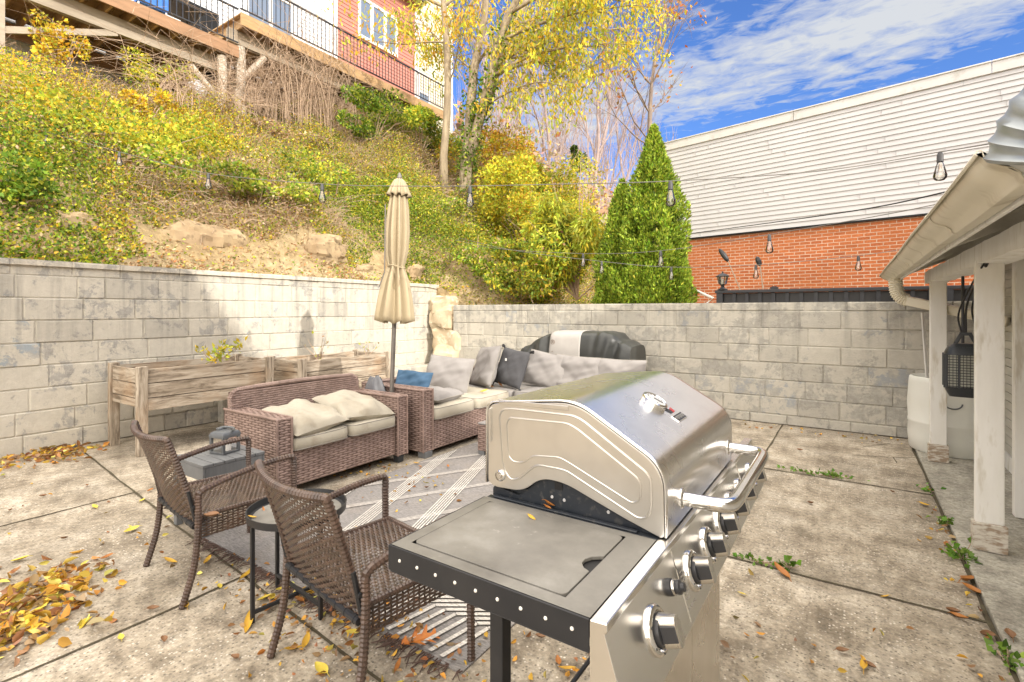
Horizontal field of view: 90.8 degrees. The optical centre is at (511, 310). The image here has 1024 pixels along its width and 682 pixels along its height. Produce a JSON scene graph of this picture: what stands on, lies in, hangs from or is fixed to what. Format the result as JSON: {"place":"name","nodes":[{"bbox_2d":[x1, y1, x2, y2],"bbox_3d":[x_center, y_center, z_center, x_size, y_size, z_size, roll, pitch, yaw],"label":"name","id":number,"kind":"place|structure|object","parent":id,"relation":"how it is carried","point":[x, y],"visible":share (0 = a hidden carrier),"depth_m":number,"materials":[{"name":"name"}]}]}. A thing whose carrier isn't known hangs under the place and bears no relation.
{"place":"outdoors","nodes":[
{"label":"outdoors","id":0,"kind":"place"},
{"bbox_2d":[0,90,599,304],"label":"hill","id":1,"kind":"structure","parent":0,"point":[377,256],"depth_m":7.57,"materials":[{"name":"soil"}]},
{"bbox_2d":[0,151,65,211],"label":"green shrub","id":2,"kind":"object","parent":1,"relation":"on","point":[28,187],"visible":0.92,"depth_m":5.32,"materials":[{"name":"green plant"}]},
{"bbox_2d":[23,9,92,81],"bbox_3d":[-8.745,-5.052,9.810,0.776,1.410,1.037,0,0,34],"label":"golden shrub","id":3,"kind":"object","parent":1,"relation":"on","point":[49,44],"visible":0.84,"depth_m":9.66,"materials":[{"name":"yellow plant"}]},
{"bbox_2d":[3,91,143,148],"bbox_3d":[-6.522,-2.649,7.068,2.519,0.853,1.599,0,0,-21],"label":"vine mound","id":4,"kind":"object","parent":1,"relation":"on","point":[118,136],"visible":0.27,"depth_m":6.89,"materials":[{"name":"green plant"}]},
{"bbox_2d":[49,210,100,232],"bbox_3d":[-5.114,-0.972,5.811,0.398,0.355,0.649,0,0,34],"label":"boulder","id":5,"kind":"object","parent":1,"relation":"on","point":[72,216],"visible":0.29,"depth_m":5.75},
{"bbox_2d":[0,0,238,103],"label":"deck","id":6,"kind":"structure","parent":1,"relation":"on","point":[115,15],"depth_m":11.19,"materials":[{"name":"brown wood"}]},
{"bbox_2d":[159,0,204,29],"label":"deck table","id":7,"kind":"object","parent":6,"relation":"on","point":[185,8],"visible":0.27,"depth_m":12.14,"materials":[{"name":"plastic"}]},
{"bbox_2d":[33,84,223,166],"bbox_3d":[-5.574,-2.565,7.636,1.752,0.938,2.714,0,0,34],"label":"vine mound","id":8,"kind":"object","parent":1,"relation":"on","point":[155,139],"visible":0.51,"depth_m":7.22,"materials":[{"name":"yellow plant"}]},
{"bbox_2d":[119,87,183,118],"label":"golden shrub","id":9,"kind":"object","parent":1,"relation":"on","point":[129,92],"visible":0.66,"depth_m":9.55,"materials":[{"name":"yellow plant"}]},
{"bbox_2d":[118,45,198,95],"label":"golden shrub","id":10,"kind":"object","parent":1,"relation":"on","point":[136,71],"visible":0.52,"depth_m":10.89,"materials":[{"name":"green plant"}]},
{"bbox_2d":[3,0,332,146],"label":"bramble thicket","id":11,"kind":"object","parent":1,"relation":"on","point":[193,87],"visible":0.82,"depth_m":10.20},
{"bbox_2d":[5,0,332,102],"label":"white townhouse","id":12,"kind":"structure","parent":1,"relation":"on","point":[321,4],"depth_m":15.54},
{"bbox_2d":[181,0,218,84],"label":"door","id":13,"kind":"structure","parent":12,"relation":"in","point":[214,23],"depth_m":14.58,"materials":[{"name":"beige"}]},
{"bbox_2d":[246,0,292,35],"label":"window","id":14,"kind":"structure","parent":12,"relation":"in","point":[275,6],"depth_m":16.29,"materials":[{"name":"white glass"}]},
{"bbox_2d":[160,219,247,247],"bbox_3d":[-4.483,-0.949,7.295,0.921,0.735,1.590,0,0,34],"label":"boulder","id":15,"kind":"object","parent":1,"relation":"on","point":[191,232],"visible":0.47,"depth_m":6.98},
{"bbox_2d":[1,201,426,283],"bbox_3d":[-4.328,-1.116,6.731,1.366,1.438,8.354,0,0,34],"label":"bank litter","id":16,"kind":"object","parent":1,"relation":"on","point":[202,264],"visible":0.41,"depth_m":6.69,"materials":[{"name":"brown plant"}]},
{"bbox_2d":[81,43,353,123],"bbox_3d":[-6.718,-5.375,12.289,3.081,2.881,6.258,0,0,34],"label":"bramble thicket","id":17,"kind":"object","parent":1,"relation":"on","point":[262,107],"visible":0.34,"depth_m":12.71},
{"bbox_2d":[115,143,327,202],"bbox_3d":[-4.373,-2.074,7.911,1.624,0.724,3.306,0,0,34],"label":"vine mound","id":18,"kind":"object","parent":1,"relation":"on","point":[252,185],"visible":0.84,"depth_m":7.43,"materials":[{"name":"green plant"}]},
{"bbox_2d":[84,0,383,128],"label":"bramble thicket","id":19,"kind":"object","parent":1,"relation":"on","point":[260,71],"visible":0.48,"depth_m":12.67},
{"bbox_2d":[0,35,515,249],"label":"dry stems","id":20,"kind":"object","parent":1,"relation":"on","point":[183,205],"visible":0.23,"depth_m":9.27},
{"bbox_2d":[250,116,337,156],"bbox_3d":[-5.121,-4.040,12.063,1.427,0.738,2.376,0,0,34],"label":"vine mound","id":21,"kind":"object","parent":1,"relation":"on","point":[285,132],"visible":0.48,"depth_m":11.49,"materials":[{"name":"green plant"}]},
{"bbox_2d":[180,0,414,165],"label":"bramble thicket","id":22,"kind":"object","parent":1,"relation":"on","point":[320,100],"visible":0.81,"depth_m":12.96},
{"bbox_2d":[0,46,605,304],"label":"bank vines","id":23,"kind":"object","parent":1,"relation":"on","point":[31,80],"visible":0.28,"depth_m":8.56,"materials":[{"name":"green plant"}]},
{"bbox_2d":[300,234,347,263],"bbox_3d":[-3.324,-0.984,8.622,0.858,0.645,1.175,0,0,34],"label":"boulder","id":24,"kind":"object","parent":1,"relation":"on","point":[328,247],"visible":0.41,"depth_m":8.35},
{"bbox_2d":[209,0,443,129],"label":"deck","id":25,"kind":"structure","parent":1,"relation":"on","point":[247,24],"depth_m":14.39,"materials":[{"name":"brown wood"}]},
{"bbox_2d":[270,144,390,202],"bbox_3d":[-3.630,-2.567,10.180,1.543,0.874,3.119,0,0,34],"label":"vine mound","id":26,"kind":"object","parent":1,"relation":"on","point":[345,172],"visible":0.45,"depth_m":9.72,"materials":[{"name":"green plant"}]},
{"bbox_2d":[333,0,426,97],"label":"red townhouse","id":27,"kind":"structure","parent":1,"relation":"on","point":[350,28],"depth_m":19.87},
{"bbox_2d":[358,0,397,57],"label":"window","id":28,"kind":"structure","parent":27,"relation":"in","point":[361,6],"depth_m":19.74,"materials":[{"name":"white glass"}]},
{"bbox_2d":[335,82,442,152],"bbox_3d":[-3.581,-5.356,14.322,1.972,1.713,3.950,0,0,34],"label":"green shrub","id":29,"kind":"object","parent":1,"relation":"on","point":[375,107],"visible":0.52,"depth_m":13.60,"materials":[{"name":"green plant"}]},
{"bbox_2d":[405,264,426,280],"bbox_3d":[-1.897,-0.747,10.140,0.573,0.425,0.825,0,0,34],"label":"boulder","id":30,"kind":"object","parent":1,"relation":"on","point":[415,271],"visible":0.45,"depth_m":9.77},
{"bbox_2d":[317,0,522,195],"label":"slim tree","id":31,"kind":"object","parent":1,"relation":"on","point":[446,42],"visible":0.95,"depth_m":12.83,"materials":[{"name":"yellow plant"}]},
{"bbox_2d":[378,196,470,216],"bbox_3d":[-2.054,-2.351,11.701,2.270,0.902,1.366,0,0,-24],"label":"vine mound","id":32,"kind":"object","parent":1,"relation":"on","point":[455,202],"visible":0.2,"depth_m":11.48,"materials":[{"name":"green plant"}]},
{"bbox_2d":[401,102,462,156],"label":"green shrub","id":33,"kind":"object","parent":1,"relation":"on","point":[418,116],"visible":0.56,"depth_m":13.78,"materials":[{"name":"green plant"}]},
{"bbox_2d":[417,0,452,133],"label":"beige townhouse","id":34,"kind":"structure","parent":1,"relation":"on","point":[429,71],"depth_m":23.21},
{"bbox_2d":[432,119,543,198],"bbox_3d":[-0.616,-4.139,14.538,2.706,2.678,2.894,0,0,34],"label":"yellow bush","id":35,"kind":"object","parent":1,"relation":"on","point":[505,146],"visible":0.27,"depth_m":13.97,"materials":[{"name":"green plant"}]},
{"bbox_2d":[450,236,527,284],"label":"yellow bush","id":36,"kind":"object","parent":1,"relation":"on","point":[472,261],"visible":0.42,"depth_m":9.69,"materials":[{"name":"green plant"}]},
{"bbox_2d":[466,0,542,153],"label":"bare tree","id":37,"kind":"object","parent":1,"relation":"on","point":[499,112],"visible":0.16,"depth_m":21.48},
{"bbox_2d":[478,125,537,173],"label":"yellow bush","id":38,"kind":"object","parent":1,"relation":"on","point":[524,143],"visible":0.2,"depth_m":16.68,"materials":[{"name":"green plant"}]},
{"bbox_2d":[382,0,685,201],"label":"yellow tree","id":39,"kind":"object","parent":1,"relation":"on","point":[475,117],"visible":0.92,"depth_m":12.67,"materials":[{"name":"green plant"}]},
{"bbox_2d":[483,220,593,303],"bbox_3d":[0.554,-0.922,9.501,1.714,1.613,2.679,0,0,34],"label":"yellow bush","id":40,"kind":"object","parent":1,"relation":"on","point":[528,281],"visible":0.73,"depth_m":9.06,"materials":[{"name":"green plant"}]},
{"bbox_2d":[472,147,605,284],"bbox_3d":[0.437,-2.065,12.364,3.041,3.884,3.343,0,0,34],"label":"yellow bush","id":41,"kind":"object","parent":1,"relation":"on","point":[518,167],"visible":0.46,"depth_m":12.02,"materials":[{"name":"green plant"}]},
{"bbox_2d":[490,0,599,169],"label":"bare tree","id":42,"kind":"object","parent":1,"relation":"on","point":[545,116],"visible":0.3,"depth_m":28.86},
{"bbox_2d":[451,26,642,227],"bbox_3d":[4.996,-7.261,30.629,19.866,14.369,29.757,0,0,-1],"label":"brushwood","id":43,"kind":"object","parent":1,"relation":"on","point":[560,152],"visible":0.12,"depth_m":21.38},
{"bbox_2d":[450,74,657,266],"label":"undergrowth","id":44,"kind":"object","parent":1,"relation":"on","point":[603,210],"visible":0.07,"depth_m":20.32,"materials":[{"name":"brown plant"}]},
{"bbox_2d":[504,183,605,281],"bbox_3d":[1.242,-1.824,11.367,2.721,2.355,2.307,0,0,13],"label":"yellow bush","id":45,"kind":"object","parent":1,"relation":"on","point":[514,207],"visible":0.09,"depth_m":11.23,"materials":[{"name":"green plant"}]},
{"bbox_2d":[513,161,605,299],"bbox_3d":[1.284,-1.541,9.719,2.183,2.707,2.219,0,0,34],"label":"weeping shrub","id":46,"kind":"object","parent":1,"relation":"on","point":[581,236],"visible":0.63,"depth_m":9.43,"materials":[{"name":"green plant"}]},
{"bbox_2d":[543,75,596,174],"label":"bare tree","id":47,"kind":"object","parent":1,"relation":"on","point":[556,140],"visible":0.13,"depth_m":40.14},
{"bbox_2d":[522,54,648,202],"bbox_3d":[4.386,-12.402,35.367,6.570,13.040,9.140,0,0,-38],"label":"bare tree","id":48,"kind":"object","parent":1,"relation":"on","point":[619,142],"visible":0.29,"depth_m":35.54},
{"bbox_2d":[560,26,627,197],"bbox_3d":[6.037,-12.337,33.586,5.275,12.690,4.733,0,0,-22],"label":"bare tree","id":49,"kind":"object","parent":1,"relation":"on","point":[606,127],"visible":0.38,"depth_m":33.16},
{"bbox_2d":[589,177,649,303],"bbox_3d":[1.871,-0.928,8.519,1.092,2.656,1.127,0,0,34],"label":"evergreen tree","id":50,"kind":"object","parent":1,"relation":"on","point":[608,282],"visible":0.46,"depth_m":8.35,"materials":[{"name":"green plant"}]},
{"bbox_2d":[587,26,666,205],"bbox_3d":[5.683,-10.036,26.895,3.782,10.196,4.267,0,0,-38],"label":"bare tree","id":51,"kind":"object","parent":1,"relation":"on","point":[599,140],"visible":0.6,"depth_m":26.77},
{"bbox_2d":[609,81,665,180],"bbox_3d":[9.440,-11.968,38.623,4.539,12.236,5.120,0,0,30],"label":"bare tree","id":52,"kind":"object","parent":1,"relation":"on","point":[624,144],"visible":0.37,"depth_m":39.16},
{"bbox_2d":[613,106,665,166],"bbox_3d":[8.503,-9.472,33.314,3.840,9.177,3.404,0,0,7],"label":"bare tree","id":53,"kind":"object","parent":1,"relation":"on","point":[636,130],"visible":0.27,"depth_m":33.65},
{"bbox_2d":[570,0,716,142],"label":"bare tree","id":54,"kind":"object","parent":1,"relation":"on","point":[652,80],"visible":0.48,"depth_m":16.94,"materials":[{"name":"brown plant"}]},
{"bbox_2d":[610,122,699,303],"bbox_3d":[2.389,-1.360,8.351,1.461,3.520,1.398,0,0,34],"label":"evergreen tree","id":55,"kind":"object","parent":1,"relation":"on","point":[658,222],"visible":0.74,"depth_m":8.03,"materials":[{"name":"green plant"}]},
{"bbox_2d":[715,285,973,302],"bbox_3d":[5.223,0.000,6.128,5.220,0.600,0.100,0,0,34],"label":"black fence","id":56,"kind":"object","parent":1,"relation":"on","point":[866,294],"visible":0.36,"depth_m":6.77,"materials":[{"name":"metal"}]},
{"bbox_2d":[0,419,1014,681],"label":"patio","id":57,"kind":"structure","parent":0,"point":[854,533],"depth_m":2.54,"materials":[{"name":"concrete"}]},
{"bbox_2d":[0,440,108,476],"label":"leaf drift","id":58,"kind":"object","parent":57,"relation":"on","point":[55,452],"visible":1,"depth_m":4.79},
{"bbox_2d":[0,549,126,666],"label":"leaf pile","id":59,"kind":"object","parent":57,"relation":"on","point":[54,590],"visible":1,"depth_m":2.39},
{"bbox_2d":[108,354,273,456],"bbox_3d":[-3.497,0.972,5.585,0.760,0.857,1.360,0,0,34],"label":"raised planter","id":60,"kind":"object","parent":57,"relation":"on","point":[143,389],"visible":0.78,"depth_m":5.21,"materials":[{"name":"brown wood"}]},
{"bbox_2d":[195,336,247,363],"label":"yellow sprig","id":61,"kind":"object","parent":60,"relation":"on","point":[219,355],"visible":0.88,"depth_m":5.57,"materials":[{"name":"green plant"}]},
{"bbox_2d":[130,420,297,609],"bbox_3d":[-1.631,0.994,2.733,0.637,0.820,0.673,0,0,41],"label":"rattan chair","id":62,"kind":"object","parent":57,"relation":"on","point":[173,496],"visible":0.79,"depth_m":2.56,"materials":[{"name":"wicker"}]},
{"bbox_2d":[174,443,264,537],"bbox_3d":[-1.942,1.175,3.356,0.396,0.450,0.395,0,0,34],"label":"slatted table","id":63,"kind":"object","parent":57,"relation":"on","point":[205,464],"visible":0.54,"depth_m":3.22,"materials":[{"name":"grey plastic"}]},
{"bbox_2d":[209,426,240,454],"bbox_3d":[-1.920,0.864,3.386,0.148,0.171,0.134,0,0,22],"label":"candle lantern","id":64,"kind":"object","parent":63,"relation":"on","point":[223,433],"visible":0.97,"depth_m":3.35,"materials":[{"name":"metal"}]},
{"bbox_2d":[245,488,346,623],"bbox_3d":[-1.028,1.166,2.422,0.447,0.468,0.447,0,0,34],"label":"side table","id":65,"kind":"object","parent":57,"relation":"on","point":[263,520],"visible":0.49,"depth_m":2.35,"materials":[{"name":"metal"}]},
{"bbox_2d":[223,373,407,485],"bbox_3d":[-1.637,1.004,4.369,0.764,0.791,1.300,0,0,34],"label":"rattan loveseat","id":66,"kind":"object","parent":57,"relation":"on","point":[345,445],"visible":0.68,"depth_m":4.17,"materials":[{"name":"wicker"}]},
{"bbox_2d":[262,399,348,437],"bbox_3d":[-1.715,0.872,4.096,0.578,0.239,0.499,0,0,30],"label":"back cushion","id":67,"kind":"object","parent":66,"relation":"on","point":[309,418],"visible":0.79,"depth_m":3.99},
{"bbox_2d":[312,390,394,420],"bbox_3d":[-1.430,0.867,4.555,0.559,0.270,0.518,0,0,41],"label":"back cushion","id":68,"kind":"object","parent":66,"relation":"on","point":[350,405],"visible":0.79,"depth_m":4.43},
{"bbox_2d":[218,364,427,422],"bbox_3d":[-2.602,1.210,7.900,0.140,0.420,3.800,0,0,34],"label":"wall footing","id":69,"kind":"object","parent":57,"relation":"on","point":[222,404],"depth_m":8.67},
{"bbox_2d":[266,349,390,387],"bbox_3d":[-2.449,0.994,6.881,0.750,0.812,1.440,0,0,34],"label":"raised planter","id":70,"kind":"object","parent":57,"relation":"on","point":[362,366],"visible":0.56,"depth_m":6.68,"materials":[{"name":"brown wood"}]},
{"bbox_2d":[185,442,515,680],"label":"rug","id":71,"kind":"object","parent":57,"relation":"on","point":[462,476],"visible":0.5,"depth_m":3.10,"materials":[{"name":"fabric"}]},
{"bbox_2d":[478,420,485,455],"bbox_3d":[0.056,1.241,4.953,0.560,0.318,0.560,0,0,34],"label":"rattan ottoman","id":72,"kind":"object","parent":71,"relation":"on","point":[481,437],"visible":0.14,"depth_m":4.86,"materials":[{"name":"wicker"}]},
{"bbox_2d":[254,459,475,681],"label":"rattan chair","id":73,"kind":"object","parent":57,"relation":"on","point":[324,552],"visible":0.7,"depth_m":1.81,"materials":[{"name":"wicker"}]},
{"bbox_2d":[374,173,414,455],"bbox_3d":[-1.153,0.024,4.929,0.382,2.753,0.371,0,0,34],"label":"patio umbrella","id":74,"kind":"object","parent":57,"relation":"on","point":[394,305],"visible":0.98,"depth_m":4.87,"materials":[{"name":"beige fabric"}]},
{"bbox_2d":[391,624,439,646],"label":"oak leaf","id":75,"kind":"object","parent":57,"relation":"on","point":[418,638],"visible":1,"depth_m":2.14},
{"bbox_2d":[361,363,546,458],"bbox_3d":[0.062,1.070,5.570,2.320,0.660,2.390,0,0,34],"label":"corner sofa","id":76,"kind":"object","parent":57,"relation":"on","point":[432,426],"visible":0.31,"depth_m":5.03,"materials":[{"name":"wicker"}]},
{"bbox_2d":[365,375,385,390],"bbox_3d":[-1.368,1.017,5.032,0.433,0.756,0.116,0,0,34],"label":"plastic bag","id":77,"kind":"object","parent":76,"relation":"on","point":[375,383],"visible":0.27,"depth_m":4.99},
{"bbox_2d":[395,369,432,386],"bbox_3d":[-1.065,0.789,5.358,0.417,0.300,0.225,0,0,10],"label":"throw pillow","id":78,"kind":"object","parent":76,"relation":"on","point":[412,378],"visible":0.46,"depth_m":5.36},
{"bbox_2d":[429,385,463,403],"bbox_3d":[-0.830,0.887,5.320,0.468,0.170,0.489,0,0,28],"label":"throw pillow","id":79,"kind":"object","parent":76,"relation":"on","point":[443,395],"visible":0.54,"depth_m":5.21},
{"bbox_2d":[426,354,475,392],"bbox_3d":[-0.756,0.755,5.950,0.625,0.443,0.303,0,0,34],"label":"back cushion","id":80,"kind":"object","parent":76,"relation":"on","point":[452,372],"visible":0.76,"depth_m":5.86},
{"bbox_2d":[470,345,501,386],"bbox_3d":[-0.334,0.700,6.346,0.275,0.556,0.641,0,0,-26],"label":"back cushion","id":81,"kind":"object","parent":76,"relation":"on","point":[484,373],"visible":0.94,"depth_m":6.17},
{"bbox_2d":[492,344,533,390],"bbox_3d":[-0.012,0.715,6.172,0.236,0.581,0.604,0,0,-45],"label":"throw pillow","id":82,"kind":"object","parent":76,"relation":"on","point":[512,367],"visible":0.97,"depth_m":6.08,"materials":[{"name":"grey fabric"}]},
{"bbox_2d":[522,349,563,386],"bbox_3d":[0.429,0.740,6.296,0.606,0.492,0.268,0,0,34],"label":"back cushion","id":83,"kind":"object","parent":76,"relation":"on","point":[544,369],"visible":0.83,"depth_m":6.23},
{"bbox_2d":[555,353,602,384],"bbox_3d":[0.766,0.755,6.115,0.686,0.427,0.269,0,0,34],"label":"back cushion","id":84,"kind":"object","parent":76,"relation":"on","point":[576,367],"visible":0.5,"depth_m":6.05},
{"bbox_2d":[598,358,646,374],"bbox_3d":[1.242,0.770,5.855,0.632,0.409,0.270,0,0,34],"label":"back cushion","id":85,"kind":"object","parent":76,"relation":"on","point":[606,365],"visible":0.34,"depth_m":5.80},
{"bbox_2d":[0,420,1005,681],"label":"fallen leaves","id":86,"kind":"object","parent":57,"relation":"on","point":[530,676],"visible":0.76,"depth_m":2.18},
{"bbox_2d":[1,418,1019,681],"bbox_3d":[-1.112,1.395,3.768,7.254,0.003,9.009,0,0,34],"label":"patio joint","id":87,"kind":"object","parent":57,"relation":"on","point":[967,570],"visible":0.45,"depth_m":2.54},
{"bbox_2d":[388,371,768,681],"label":"gas grill","id":88,"kind":"object","parent":57,"relation":"on","point":[649,485],"visible":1,"depth_m":1.17,"materials":[{"name":"metal"}]},
{"bbox_2d":[664,628,691,681],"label":"door","id":89,"kind":"structure","parent":88,"relation":"in","point":[681,670],"depth_m":1.34,"materials":[{"name":"metal"}]},
{"bbox_2d":[692,573,719,681],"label":"door","id":90,"kind":"structure","parent":88,"relation":"in","point":[706,627],"depth_m":1.58,"materials":[{"name":"metal"}]},
{"bbox_2d":[521,330,645,359],"bbox_3d":[0.964,0.811,7.089,1.660,1.077,0.727,0,0,34],"label":"covered grill","id":91,"kind":"object","parent":57,"relation":"on","point":[604,344],"visible":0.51,"depth_m":6.74,"materials":[{"name":"fabric"}]},
{"bbox_2d":[731,552,791,569],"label":"weed","id":92,"kind":"object","parent":57,"relation":"on","point":[751,556],"visible":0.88,"depth_m":2.78,"materials":[{"name":"green plant"}]},
{"bbox_2d":[983,632,1023,675],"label":"weed","id":93,"kind":"object","parent":57,"relation":"on","point":[1004,647],"visible":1,"depth_m":2.01,"materials":[{"name":"green plant"}]},
{"bbox_2d":[453,0,1023,194],"label":"sky","id":94,"kind":"structure","parent":0,"point":[758,59],"materials":[{"name":"blue"}]},
{"bbox_2d":[914,449,1023,681],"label":"porch slab","id":95,"kind":"structure","parent":0,"point":[999,580],"depth_m":2.87,"materials":[{"name":"concrete"}]},
{"bbox_2d":[921,313,928,377],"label":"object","id":96,"kind":"object","parent":95,"relation":"on","point":[924,345],"visible":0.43,"depth_m":4.92,"materials":[{"name":"white plastic"}]},
{"bbox_2d":[907,373,973,459],"bbox_3d":[4.290,1.012,4.939,0.674,0.724,0.689,0,0,34],"label":"plastic barrel","id":97,"kind":"object","parent":95,"relation":"on","point":[960,426],"visible":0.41,"depth_m":4.71,"materials":[{"name":"plastic"}]},
{"bbox_2d":[941,537,981,568],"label":"weed","id":98,"kind":"object","parent":95,"relation":"on","point":[952,553],"visible":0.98,"depth_m":2.83,"materials":[{"name":"green plant"}]},
{"bbox_2d":[900,195,1023,555],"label":"shed","id":99,"kind":"structure","parent":95,"relation":"on","point":[996,241],"depth_m":2.90,"materials":[{"name":"white paint"}]},
{"bbox_2d":[37,129,988,206],"bbox_3d":[-2.972,-1.841,5.098,11.613,2.515,1.252,0,0,29],"label":"string light","id":100,"kind":"object","parent":99,"relation":"hanging from","point":[940,157],"visible":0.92,"depth_m":3.23,"materials":[{"name":"black plastic"}]},
{"bbox_2d":[461,238,899,279],"bbox_3d":[1.331,-0.852,6.845,6.701,0.974,0.801,0,0,40],"label":"string light","id":101,"kind":"object","parent":99,"relation":"hanging from","point":[755,267],"visible":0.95,"depth_m":5.84,"materials":[{"name":"black plastic"}]},
{"bbox_2d":[457,204,934,266],"bbox_3d":[0.850,-0.860,6.107,0.200,0.852,7.245,0,0,-32],"label":"string light","id":102,"kind":"object","parent":99,"relation":"hanging from","point":[768,240],"visible":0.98,"depth_m":4.48,"materials":[{"name":"black plastic"}]},
{"bbox_2d":[879,150,1023,326],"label":"gutter","id":103,"kind":"object","parent":99,"relation":"attached to","point":[979,190],"visible":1,"depth_m":1.73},
{"bbox_2d":[961,276,964,342],"bbox_3d":[3.425,0.165,3.842,0.029,0.850,0.019,0,0,34],"label":"hanging rod","id":104,"kind":"object","parent":99,"relation":"hanging from","point":[963,306],"visible":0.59,"depth_m":3.83,"materials":[{"name":"black metal"}]},
{"bbox_2d":[957,263,988,331],"bbox_3d":[2.785,0.427,2.995,0.173,1.425,0.368,0,0,34],"label":"power cord","id":105,"kind":"object","parent":99,"relation":"hanging from","point":[970,295],"visible":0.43,"depth_m":3.14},
{"bbox_2d":[942,332,973,397],"bbox_3d":[2.830,0.337,3.149,0.218,0.400,0.160,0,0,38],"label":"bug zapper","id":106,"kind":"object","parent":105,"relation":"hanging from","point":[957,369],"visible":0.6,"depth_m":3.12,"materials":[{"name":"plastic"}]},
{"bbox_2d":[983,88,1023,164],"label":"ribbed duct","id":107,"kind":"object","parent":99,"relation":"attached to","point":[1006,142],"visible":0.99,"depth_m":1.12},
{"label":"ground","id":108,"kind":"structure","parent":0,"visible":0},
{"bbox_2d":[0,257,438,457],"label":"retaining wall","id":109,"kind":"structure","parent":108,"relation":"on","point":[68,333],"depth_m":5.67,"materials":[{"name":"concrete"}]},
{"bbox_2d":[429,295,460,357],"bbox_3d":[-1.216,0.638,9.386,0.598,1.867,0.908,0,0,-44],"label":"rock outcrop","id":110,"kind":"object","parent":108,"relation":"on","point":[446,340],"visible":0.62,"depth_m":9.24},
{"bbox_2d":[453,301,973,437],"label":"garden wall","id":111,"kind":"structure","parent":108,"relation":"on","point":[848,366],"depth_m":6.26,"materials":[{"name":"concrete"}]},
{"bbox_2d":[664,52,1023,302],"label":"brick building","id":112,"kind":"structure","parent":108,"relation":"on","point":[967,106],"depth_m":10.21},
{"bbox_2d":[692,191,944,233],"bbox_3d":[3.173,-1.102,6.402,0.402,0.589,6.203,0,0,-1],"label":"wire","id":113,"kind":"object","parent":112,"relation":"attached to","point":[836,213],"visible":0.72,"depth_m":5.11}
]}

